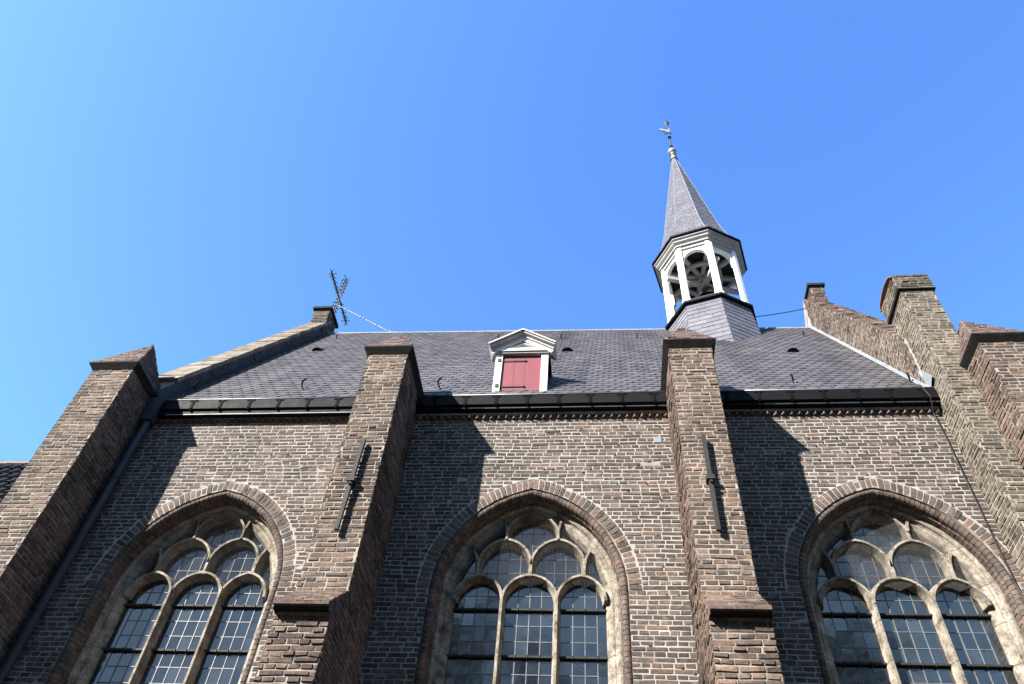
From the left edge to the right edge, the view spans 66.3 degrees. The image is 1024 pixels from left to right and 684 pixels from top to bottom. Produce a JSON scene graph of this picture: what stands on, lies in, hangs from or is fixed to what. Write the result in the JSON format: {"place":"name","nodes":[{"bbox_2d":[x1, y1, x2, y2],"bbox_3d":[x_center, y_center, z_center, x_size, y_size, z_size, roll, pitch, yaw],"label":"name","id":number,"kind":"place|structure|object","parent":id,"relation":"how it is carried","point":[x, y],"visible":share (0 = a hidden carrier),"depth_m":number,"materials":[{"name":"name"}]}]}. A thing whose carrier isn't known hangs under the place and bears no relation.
{"place":"outdoors","nodes":[
{"label":"outdoors","id":0,"kind":"place"},
{"bbox_2d":[0,460,28,502],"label":"neighbouring house","id":1,"kind":"structure","parent":0,"point":[11,471],"depth_m":14.65,"materials":[{"name":"grey tile"}]},
{"bbox_2d":[0,0,1023,460],"label":"sky","id":2,"kind":"structure","parent":0,"point":[188,180],"materials":[{"name":"blue"}]},
{"label":"ground","id":3,"kind":"structure","parent":0,"visible":0},
{"bbox_2d":[0,151,1023,683],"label":"church","id":4,"kind":"structure","parent":3,"relation":"on","point":[718,487],"depth_m":9.84,"materials":[{"name":"brown brick"}]},
{"bbox_2d":[0,397,166,683],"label":"downpipe","id":5,"kind":"object","parent":4,"relation":"attached to","point":[151,411],"visible":0.99,"depth_m":9.97,"materials":[{"name":"metal"}]},
{"bbox_2d":[43,480,296,683],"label":"window","id":6,"kind":"structure","parent":4,"relation":"in","point":[179,602],"depth_m":9.71,"materials":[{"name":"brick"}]},
{"bbox_2d":[328,268,390,331],"bbox_3d":[-3.765,-0.986,20.200,1.804,2.509,1.900,-1,-50,6],"label":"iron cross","id":7,"kind":"object","parent":4,"relation":"on","point":[342,289],"visible":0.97,"depth_m":20.35,"materials":[{"name":"metal"}]},
{"bbox_2d":[413,478,642,683],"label":"window","id":8,"kind":"structure","parent":4,"relation":"in","point":[530,565],"depth_m":9.30,"materials":[{"name":"brick"}]},
{"bbox_2d":[659,120,676,154],"bbox_3d":[5.117,-6.755,25.885,0.426,2.445,0.270,-19,-54,20],"label":"weather vane","id":9,"kind":"object","parent":4,"relation":"on","point":[667,131],"visible":0.91,"depth_m":25.89,"materials":[{"name":"metal"}]},
{"bbox_2d":[698,286,714,296],"bbox_3d":[4.784,-1.164,19.180,0.600,0.750,0.600,-1,-50,6],"label":"bell","id":10,"kind":"object","parent":4,"relation":"hanging from","point":[706,290],"visible":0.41,"depth_m":19.11,"materials":[{"name":"brown metal"}]},
{"bbox_2d":[756,308,805,316],"bbox_3d":[6.360,-0.702,18.538,1.407,0.144,0.021,-6,-50,10],"label":"stay wire","id":11,"kind":"object","parent":4,"relation":"attached to","point":[780,313],"visible":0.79,"depth_m":18.51,"materials":[{"name":"metal"}]},
{"bbox_2d":[783,477,1023,683],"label":"window","id":12,"kind":"structure","parent":4,"relation":"in","point":[906,593],"depth_m":8.91,"materials":[{"name":"brick"}]},
{"bbox_2d":[899,382,1023,601],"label":"lightning conductor","id":13,"kind":"object","parent":4,"relation":"attached to","point":[970,490],"visible":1,"depth_m":9.49,"materials":[{"name":"metal"}]}
]}

